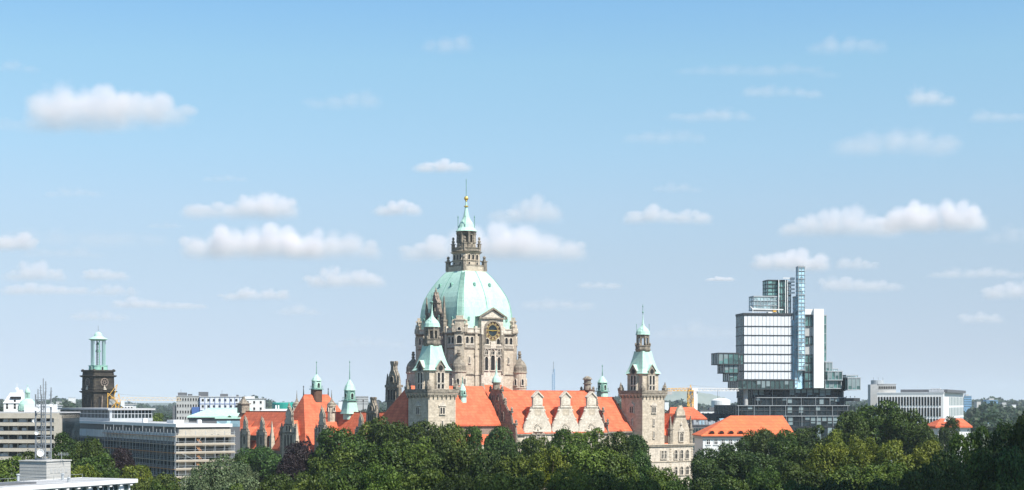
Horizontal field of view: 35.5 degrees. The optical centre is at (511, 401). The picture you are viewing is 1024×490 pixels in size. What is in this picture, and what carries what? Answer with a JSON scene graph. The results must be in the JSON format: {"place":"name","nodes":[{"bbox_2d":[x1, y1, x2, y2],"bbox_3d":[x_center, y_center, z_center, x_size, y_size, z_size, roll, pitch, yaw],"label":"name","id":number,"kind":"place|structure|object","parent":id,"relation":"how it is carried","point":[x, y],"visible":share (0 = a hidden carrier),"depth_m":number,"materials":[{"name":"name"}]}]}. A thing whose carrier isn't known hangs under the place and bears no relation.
{"place":"outdoors","nodes":[
{"label":"outdoors","id":0,"kind":"place"},
{"bbox_2d":[3,388,24,411],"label":"white mansard house","id":1,"kind":"structure","parent":0,"point":[11,402],"depth_m":721.10,"materials":[{"name":"paint"}]},
{"bbox_2d":[0,473,137,489],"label":"flat roofed house","id":2,"kind":"structure","parent":0,"point":[79,483],"depth_m":192.45,"materials":[{"name":"white concrete"}]},
{"bbox_2d":[18,459,71,480],"bbox_3d":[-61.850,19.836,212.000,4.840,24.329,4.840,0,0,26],"label":"concrete stair block","id":3,"kind":"structure","parent":2,"relation":"on","point":[34,469],"depth_m":210.24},
{"bbox_2d":[32,378,53,459],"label":"radio mast","id":4,"kind":"object","parent":3,"relation":"on","point":[40,452],"visible":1,"depth_m":211.83,"materials":[{"name":"metal"}]},
{"bbox_2d":[79,332,116,407],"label":"church tower","id":5,"kind":"structure","parent":0,"point":[97,383],"depth_m":746.57,"materials":[{"name":"black stone"}]},
{"bbox_2d":[244,396,264,410],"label":"slab building","id":6,"kind":"structure","parent":0,"point":[257,404],"depth_m":880.63,"materials":[{"name":"white paint"}]},
{"bbox_2d":[0,0,1023,402],"label":"sky","id":7,"kind":"structure","parent":0,"point":[239,197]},
{"bbox_2d":[135,403,1012,488],"bbox_3d":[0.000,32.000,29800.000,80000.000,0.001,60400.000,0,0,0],"label":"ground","id":8,"kind":"structure","parent":0,"point":[152,404],"depth_m":20484.40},
{"bbox_2d":[0,455,21,481],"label":"broadleaf tree","id":9,"kind":"object","parent":8,"relation":"on","point":[8,469],"visible":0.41,"depth_m":305.07,"materials":[{"name":"green plant"}]},
{"bbox_2d":[0,404,80,464],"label":"terraced office block","id":10,"kind":"structure","parent":8,"relation":"on","point":[17,433],"depth_m":472.55,"materials":[{"name":"beige concrete"}]},
{"bbox_2d":[46,431,77,465],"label":"broadleaf tree","id":11,"kind":"object","parent":8,"relation":"on","point":[60,446],"visible":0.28,"depth_m":348.66,"materials":[{"name":"green plant"}]},
{"bbox_2d":[71,464,103,477],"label":"broadleaf tree","id":12,"kind":"object","parent":8,"relation":"on","point":[91,473],"visible":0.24,"depth_m":267.31,"materials":[{"name":"green plant"}]},
{"bbox_2d":[66,435,115,476],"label":"broadleaf tree","id":13,"kind":"object","parent":8,"relation":"on","point":[86,449],"visible":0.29,"depth_m":350.40,"materials":[{"name":"green plant"}]},
{"bbox_2d":[76,452,122,477],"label":"broadleaf tree","id":14,"kind":"object","parent":8,"relation":"on","point":[107,473],"visible":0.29,"depth_m":317.79,"materials":[{"name":"green plant"}]},
{"bbox_2d":[110,446,134,478],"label":"beech tree","id":15,"kind":"object","parent":8,"relation":"on","point":[118,456],"visible":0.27,"depth_m":360.58,"materials":[{"name":"purple plant"}]},
{"bbox_2d":[121,463,152,484],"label":"broadleaf tree","id":16,"kind":"object","parent":8,"relation":"on","point":[135,472],"visible":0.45,"depth_m":317.06,"materials":[{"name":"green plant"}]},
{"bbox_2d":[58,408,231,489],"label":"renovated office building","id":17,"kind":"structure","parent":8,"relation":"on","point":[93,421],"depth_m":452.59,"materials":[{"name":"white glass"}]},
{"bbox_2d":[109,394,180,407],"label":"tower crane","id":18,"kind":"object","parent":8,"relation":"on","point":[112,401],"visible":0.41,"depth_m":620.34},
{"bbox_2d":[147,472,180,489],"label":"broadleaf tree","id":19,"kind":"object","parent":8,"relation":"on","point":[165,478],"visible":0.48,"depth_m":288.72,"materials":[{"name":"green plant"}]},
{"bbox_2d":[102,424,234,485],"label":"scaffold","id":20,"kind":"object","parent":8,"relation":"on","point":[184,452],"visible":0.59,"depth_m":433.45,"materials":[{"name":"grey metal"}]},
{"bbox_2d":[173,393,199,422],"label":"slab building","id":21,"kind":"structure","parent":8,"relation":"on","point":[185,406],"depth_m":900.59,"materials":[{"name":"concrete"}]},
{"bbox_2d":[179,466,210,489],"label":"willow tree","id":22,"kind":"object","parent":8,"relation":"on","point":[193,474],"visible":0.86,"depth_m":257.08,"materials":[{"name":"plant"}]},
{"bbox_2d":[187,408,252,422],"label":"copper roofed hall","id":23,"kind":"structure","parent":8,"relation":"on","point":[209,415],"depth_m":703.45,"materials":[{"name":"metal"}]},
{"bbox_2d":[199,392,241,410],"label":"slab building","id":24,"kind":"structure","parent":8,"relation":"on","point":[220,401],"depth_m":901.16,"materials":[{"name":"concrete"}]},
{"bbox_2d":[190,453,259,489],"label":"willow tree","id":25,"kind":"object","parent":8,"relation":"on","point":[222,477],"visible":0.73,"depth_m":260.48,"materials":[{"name":"plant"}]},
{"bbox_2d":[215,417,240,474],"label":"flat annex","id":26,"kind":"object","parent":8,"relation":"on","point":[234,422],"visible":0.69,"depth_m":601.13,"materials":[{"name":"stone"}]},
{"bbox_2d":[232,445,281,486],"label":"broadleaf tree","id":27,"kind":"object","parent":8,"relation":"on","point":[264,461],"visible":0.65,"depth_m":426.73,"materials":[{"name":"green plant"}]},
{"bbox_2d":[257,472,297,489],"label":"broadleaf tree","id":28,"kind":"object","parent":8,"relation":"on","point":[274,483],"visible":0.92,"depth_m":267.34,"materials":[{"name":"green plant"}]},
{"bbox_2d":[272,452,305,488],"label":"beech tree","id":29,"kind":"object","parent":8,"relation":"on","point":[285,465],"visible":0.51,"depth_m":383.14,"materials":[{"name":"purple plant"}]},
{"bbox_2d":[283,440,319,476],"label":"beech tree","id":30,"kind":"object","parent":8,"relation":"on","point":[299,448],"visible":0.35,"depth_m":386.68,"materials":[{"name":"purple plant"}]},
{"bbox_2d":[292,474,327,489],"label":"broadleaf tree","id":31,"kind":"object","parent":8,"relation":"on","point":[317,481],"visible":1,"depth_m":239.59,"materials":[{"name":"green plant"}]},
{"bbox_2d":[294,457,333,486],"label":"broadleaf tree","id":32,"kind":"object","parent":8,"relation":"on","point":[314,466],"visible":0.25,"depth_m":315.75,"materials":[{"name":"green plant"}]},
{"bbox_2d":[308,425,367,471],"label":"broadleaf tree","id":33,"kind":"object","parent":8,"relation":"on","point":[329,439],"visible":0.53,"depth_m":381.70,"materials":[{"name":"green plant"}]},
{"bbox_2d":[316,446,366,487],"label":"broadleaf tree","id":34,"kind":"object","parent":8,"relation":"on","point":[335,463],"visible":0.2,"depth_m":308.58,"materials":[{"name":"green plant"}]},
{"bbox_2d":[320,464,366,489],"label":"broadleaf tree","id":35,"kind":"object","parent":8,"relation":"on","point":[345,479],"visible":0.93,"depth_m":240.90,"materials":[{"name":"green plant"}]},
{"bbox_2d":[356,420,377,446],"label":"broadleaf tree","id":36,"kind":"object","parent":8,"relation":"on","point":[367,432],"visible":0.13,"depth_m":398.20,"materials":[{"name":"green plant"}]},
{"bbox_2d":[354,462,405,489],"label":"broadleaf tree","id":37,"kind":"object","parent":8,"relation":"on","point":[377,482],"visible":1,"depth_m":238.85,"materials":[{"name":"green plant"}]},
{"bbox_2d":[348,439,412,486],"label":"broadleaf tree","id":38,"kind":"object","parent":8,"relation":"on","point":[390,455],"visible":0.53,"depth_m":303.82,"materials":[{"name":"green plant"}]},
{"bbox_2d":[370,416,414,453],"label":"broadleaf tree","id":39,"kind":"object","parent":8,"relation":"on","point":[387,434],"visible":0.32,"depth_m":391.62,"materials":[{"name":"green plant"}]},
{"bbox_2d":[393,467,444,489],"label":"broadleaf tree","id":40,"kind":"object","parent":8,"relation":"on","point":[424,482],"visible":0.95,"depth_m":237.75,"materials":[{"name":"green plant"}]},
{"bbox_2d":[393,436,445,488],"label":"broadleaf tree","id":41,"kind":"object","parent":8,"relation":"on","point":[412,455],"visible":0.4,"depth_m":305.36,"materials":[{"name":"green plant"}]},
{"bbox_2d":[398,419,444,475],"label":"broadleaf tree","id":42,"kind":"object","parent":8,"relation":"on","point":[416,430],"visible":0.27,"depth_m":390.02,"materials":[{"name":"green plant"}]},
{"bbox_2d":[419,442,479,488],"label":"broadleaf tree","id":43,"kind":"object","parent":8,"relation":"on","point":[450,465],"visible":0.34,"depth_m":301.51,"materials":[{"name":"green plant"}]},
{"bbox_2d":[431,421,471,461],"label":"broadleaf tree","id":44,"kind":"object","parent":8,"relation":"on","point":[454,436],"visible":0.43,"depth_m":393.34,"materials":[{"name":"green plant"}]},
{"bbox_2d":[430,470,476,489],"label":"broadleaf tree","id":45,"kind":"object","parent":8,"relation":"on","point":[456,479],"visible":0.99,"depth_m":235.15,"materials":[{"name":"green plant"}]},
{"bbox_2d":[236,179,693,488],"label":"town hall","id":46,"kind":"structure","parent":8,"relation":"on","point":[465,369],"depth_m":597.87,"materials":[{"name":"stone"}]},
{"bbox_2d":[461,425,487,460],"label":"broadleaf tree","id":47,"kind":"object","parent":8,"relation":"on","point":[475,439],"visible":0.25,"depth_m":398.12,"materials":[{"name":"green plant"}]},
{"bbox_2d":[464,447,505,488],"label":"broadleaf tree","id":48,"kind":"object","parent":8,"relation":"on","point":[476,469],"visible":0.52,"depth_m":298.74,"materials":[{"name":"green plant"}]},
{"bbox_2d":[471,468,518,489],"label":"broadleaf tree","id":49,"kind":"object","parent":8,"relation":"on","point":[502,481],"visible":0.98,"depth_m":233.77,"materials":[{"name":"green plant"}]},
{"bbox_2d":[483,424,518,471],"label":"broadleaf tree","id":50,"kind":"object","parent":8,"relation":"on","point":[494,440],"visible":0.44,"depth_m":417.77,"materials":[{"name":"green plant"}]},
{"bbox_2d":[485,452,536,488],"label":"broadleaf tree","id":51,"kind":"object","parent":8,"relation":"on","point":[513,467],"visible":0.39,"depth_m":294.25,"materials":[{"name":"green plant"}]},
{"bbox_2d":[0,394,1023,442],"bbox_3d":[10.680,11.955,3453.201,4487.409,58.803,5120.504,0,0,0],"label":"woods","id":52,"kind":"object","parent":8,"relation":"on","point":[985,413],"visible":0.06,"depth_m":1843.66,"materials":[{"name":"green plant"}]},
{"bbox_2d":[504,438,526,462],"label":"broadleaf tree","id":53,"kind":"object","parent":8,"relation":"on","point":[511,451],"visible":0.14,"depth_m":399.45,"materials":[{"name":"green plant"}]},
{"bbox_2d":[506,470,545,489],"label":"broadleaf tree","id":54,"kind":"object","parent":8,"relation":"on","point":[531,482],"visible":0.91,"depth_m":236.17,"materials":[{"name":"green plant"}]},
{"bbox_2d":[519,434,551,471],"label":"broadleaf tree","id":55,"kind":"object","parent":8,"relation":"on","point":[533,442],"visible":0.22,"depth_m":382.98,"materials":[{"name":"green plant"}]},
{"bbox_2d":[518,445,578,489],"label":"broadleaf tree","id":56,"kind":"object","parent":8,"relation":"on","point":[550,459],"visible":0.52,"depth_m":290.77,"materials":[{"name":"green plant"}]},
{"bbox_2d":[546,427,579,473],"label":"broadleaf tree","id":57,"kind":"object","parent":8,"relation":"on","point":[559,441],"visible":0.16,"depth_m":378.59,"materials":[{"name":"green plant"}]},
{"bbox_2d":[545,463,593,489],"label":"broadleaf tree","id":58,"kind":"object","parent":8,"relation":"on","point":[571,483],"visible":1,"depth_m":234.77,"materials":[{"name":"green plant"}]},
{"bbox_2d":[554,444,609,488],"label":"broadleaf tree","id":59,"kind":"object","parent":8,"relation":"on","point":[587,461],"visible":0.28,"depth_m":293.54,"materials":[{"name":"green plant"}]},
{"bbox_2d":[566,427,607,467],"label":"broadleaf tree","id":60,"kind":"object","parent":8,"relation":"on","point":[583,439],"visible":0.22,"depth_m":371.48,"materials":[{"name":"green plant"}]},
{"bbox_2d":[580,468,627,489],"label":"broadleaf tree","id":61,"kind":"object","parent":8,"relation":"on","point":[605,478],"visible":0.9,"depth_m":236.89,"materials":[{"name":"green plant"}]},
{"bbox_2d":[586,446,639,487],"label":"broadleaf tree","id":62,"kind":"object","parent":8,"relation":"on","point":[612,465],"visible":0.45,"depth_m":296.69,"materials":[{"name":"green plant"}]},
{"bbox_2d":[595,429,636,473],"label":"broadleaf tree","id":63,"kind":"object","parent":8,"relation":"on","point":[624,446],"visible":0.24,"depth_m":364.99,"materials":[{"name":"green plant"}]},
{"bbox_2d":[617,474,660,489],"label":"broadleaf tree","id":64,"kind":"object","parent":8,"relation":"on","point":[649,484],"visible":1,"depth_m":234.89,"materials":[{"name":"green plant"}]},
{"bbox_2d":[625,450,652,482],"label":"broadleaf tree","id":65,"kind":"object","parent":8,"relation":"on","point":[642,465],"visible":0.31,"depth_m":311.14,"materials":[{"name":"green plant"}]},
{"bbox_2d":[627,433,651,469],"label":"broadleaf tree","id":66,"kind":"object","parent":8,"relation":"on","point":[641,445],"visible":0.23,"depth_m":407.92,"materials":[{"name":"green plant"}]},
{"bbox_2d":[645,464,682,489],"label":"broadleaf tree","id":67,"kind":"object","parent":8,"relation":"on","point":[660,476],"visible":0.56,"depth_m":295.07,"materials":[{"name":"green plant"}]},
{"bbox_2d":[665,476,692,489],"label":"broadleaf tree","id":68,"kind":"object","parent":8,"relation":"on","point":[672,485],"visible":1,"depth_m":290.04,"materials":[{"name":"green plant"}]},
{"bbox_2d":[667,385,738,406],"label":"tower crane","id":69,"kind":"object","parent":8,"relation":"on","point":[693,393],"visible":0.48,"depth_m":690.06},
{"bbox_2d":[689,447,719,482],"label":"broadleaf tree","id":70,"kind":"object","parent":8,"relation":"on","point":[709,452],"visible":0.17,"depth_m":438.87,"materials":[{"name":"green plant"}]},
{"bbox_2d":[688,457,725,489],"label":"broadleaf tree","id":71,"kind":"object","parent":8,"relation":"on","point":[705,470],"visible":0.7,"depth_m":360.17,"materials":[{"name":"green plant"}]},
{"bbox_2d":[713,473,750,489],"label":"broadleaf tree","id":72,"kind":"object","parent":8,"relation":"on","point":[730,481],"visible":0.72,"depth_m":295.06,"materials":[{"name":"green plant"}]},
{"bbox_2d":[713,448,751,482],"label":"broadleaf tree","id":73,"kind":"object","parent":8,"relation":"on","point":[729,462],"visible":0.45,"depth_m":367.04,"materials":[{"name":"green plant"}]},
{"bbox_2d":[718,440,755,456],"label":"broadleaf tree","id":74,"kind":"object","parent":8,"relation":"on","point":[739,446],"visible":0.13,"depth_m":444.86,"materials":[{"name":"green plant"}]},
{"bbox_2d":[737,428,776,467],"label":"broadleaf tree","id":75,"kind":"object","parent":8,"relation":"on","point":[760,439],"visible":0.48,"depth_m":458.85,"materials":[{"name":"green plant"}]},
{"bbox_2d":[736,451,785,484],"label":"broadleaf tree","id":76,"kind":"object","parent":8,"relation":"on","point":[761,464],"visible":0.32,"depth_m":364.34,"materials":[{"name":"green plant"}]},
{"bbox_2d":[743,465,785,489],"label":"broadleaf tree","id":77,"kind":"object","parent":8,"relation":"on","point":[773,484],"visible":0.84,"depth_m":296.63,"materials":[{"name":"green plant"}]},
{"bbox_2d":[766,429,802,462],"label":"broadleaf tree","id":78,"kind":"object","parent":8,"relation":"on","point":[781,442],"visible":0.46,"depth_m":449.23,"materials":[{"name":"green plant"}]},
{"bbox_2d":[711,266,860,443],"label":"glass office tower","id":79,"kind":"structure","parent":8,"relation":"on","point":[776,364],"depth_m":702.07,"materials":[{"name":"glass"}]},
{"bbox_2d":[770,445,814,488],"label":"broadleaf tree","id":80,"kind":"object","parent":8,"relation":"on","point":[791,456],"visible":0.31,"depth_m":359.57,"materials":[{"name":"green plant"}]},
{"bbox_2d":[781,462,826,488],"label":"broadleaf tree","id":81,"kind":"object","parent":8,"relation":"on","point":[812,476],"visible":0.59,"depth_m":293.50,"materials":[{"name":"green plant"}]},
{"bbox_2d":[792,423,828,469],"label":"broadleaf tree","id":82,"kind":"object","parent":8,"relation":"on","point":[806,437],"visible":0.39,"depth_m":453.44,"materials":[{"name":"green plant"}]},
{"bbox_2d":[800,440,848,481],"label":"broadleaf tree","id":83,"kind":"object","parent":8,"relation":"on","point":[824,459],"visible":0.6,"depth_m":349.64,"materials":[{"name":"green plant"}]},
{"bbox_2d":[823,429,848,453],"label":"broadleaf tree","id":84,"kind":"object","parent":8,"relation":"on","point":[834,435],"visible":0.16,"depth_m":418.80,"materials":[{"name":"green plant"}]},
{"bbox_2d":[818,475,859,489],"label":"broadleaf tree","id":85,"kind":"object","parent":8,"relation":"on","point":[829,485],"visible":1,"depth_m":221.71,"materials":[{"name":"green plant"}]},
{"bbox_2d":[818,463,871,489],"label":"broadleaf tree","id":86,"kind":"object","parent":8,"relation":"on","point":[855,472],"visible":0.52,"depth_m":288.60,"materials":[{"name":"green plant"}]},
{"bbox_2d":[834,409,871,461],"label":"broadleaf tree","id":87,"kind":"object","parent":8,"relation":"on","point":[851,425],"visible":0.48,"depth_m":448.18,"materials":[{"name":"green plant"}]},
{"bbox_2d":[833,434,881,489],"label":"broadleaf tree","id":88,"kind":"object","parent":8,"relation":"on","point":[861,454],"visible":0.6,"depth_m":347.80,"materials":[{"name":"green plant"}]},
{"bbox_2d":[847,398,901,458],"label":"broadleaf tree","id":89,"kind":"object","parent":8,"relation":"on","point":[877,424],"visible":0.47,"depth_m":451.93,"materials":[{"name":"green plant"}]},
{"bbox_2d":[868,377,895,448],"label":"pale tower block","id":90,"kind":"structure","parent":8,"relation":"on","point":[875,387],"depth_m":860.16,"materials":[{"name":"concrete"}]},
{"bbox_2d":[862,476,904,489],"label":"broadleaf tree","id":91,"kind":"object","parent":8,"relation":"on","point":[878,482],"visible":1,"depth_m":219.15,"materials":[{"name":"green plant"}]},
{"bbox_2d":[860,459,920,489],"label":"broadleaf tree","id":92,"kind":"object","parent":8,"relation":"on","point":[895,471],"visible":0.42,"depth_m":287.08,"materials":[{"name":"green plant"}]},
{"bbox_2d":[872,438,916,473],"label":"broadleaf tree","id":93,"kind":"object","parent":8,"relation":"on","point":[889,451],"visible":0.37,"depth_m":343.42,"materials":[{"name":"green plant"}]},
{"bbox_2d":[882,406,929,459],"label":"broadleaf tree","id":94,"kind":"object","parent":8,"relation":"on","point":[904,426],"visible":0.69,"depth_m":444.92,"materials":[{"name":"green plant"}]},
{"bbox_2d":[896,461,944,489],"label":"broadleaf tree","id":95,"kind":"object","parent":8,"relation":"on","point":[915,479],"visible":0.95,"depth_m":221.30,"materials":[{"name":"green plant"}]},
{"bbox_2d":[877,388,965,460],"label":"white office block","id":96,"kind":"structure","parent":8,"relation":"on","point":[932,404],"depth_m":826.27,"materials":[{"name":"paint"}]},
{"bbox_2d":[905,424,942,461],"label":"broadleaf tree","id":97,"kind":"object","parent":8,"relation":"on","point":[922,435],"visible":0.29,"depth_m":439.68,"materials":[{"name":"green plant"}]},
{"bbox_2d":[906,438,946,489],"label":"broadleaf tree","id":98,"kind":"object","parent":8,"relation":"on","point":[923,454],"visible":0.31,"depth_m":343.27,"materials":[{"name":"green plant"}]},
{"bbox_2d":[925,447,967,489],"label":"broadleaf tree","id":99,"kind":"object","parent":8,"relation":"on","point":[942,468],"visible":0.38,"depth_m":234.92,"materials":[{"name":"green plant"}]},
{"bbox_2d":[937,416,960,454],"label":"broadleaf tree","id":100,"kind":"object","parent":8,"relation":"on","point":[944,433],"visible":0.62,"depth_m":558.10,"materials":[{"name":"green plant"}]},
{"bbox_2d":[947,425,991,479],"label":"broadleaf tree","id":101,"kind":"object","parent":8,"relation":"on","point":[965,451],"visible":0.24,"depth_m":245.88,"materials":[{"name":"green plant"}]},
{"bbox_2d":[953,446,1008,489],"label":"broadleaf tree","id":102,"kind":"object","parent":8,"relation":"on","point":[982,472],"visible":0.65,"depth_m":210.07,"materials":[{"name":"green plant"}]},
{"bbox_2d":[980,419,1017,468],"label":"broadleaf tree","id":103,"kind":"object","parent":8,"relation":"on","point":[996,443],"visible":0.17,"depth_m":242.40,"materials":[{"name":"green plant"}]},
{"bbox_2d":[1012,411,1023,472],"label":"broadleaf tree","id":104,"kind":"object","parent":8,"relation":"on","point":[1018,429],"visible":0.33,"depth_m":239.72,"materials":[{"name":"green plant"}]},
{"bbox_2d":[666,407,706,423],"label":"red hipped house","id":105,"kind":"structure","parent":0,"point":[694,413],"depth_m":665.40,"materials":[{"name":"tile"}]},
{"bbox_2d":[664,391,725,404],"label":"hill","id":106,"kind":"structure","parent":0,"point":[705,398],"depth_m":9442.73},
{"bbox_2d":[692,416,792,464],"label":"orange hipped house","id":107,"kind":"structure","parent":0,"point":[730,430],"depth_m":565.16,"materials":[{"name":"tile"}]},
{"bbox_2d":[928,416,972,461],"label":"red roofed house","id":108,"kind":"structure","parent":0,"point":[936,425],"depth_m":601.28,"materials":[{"name":"tile"}]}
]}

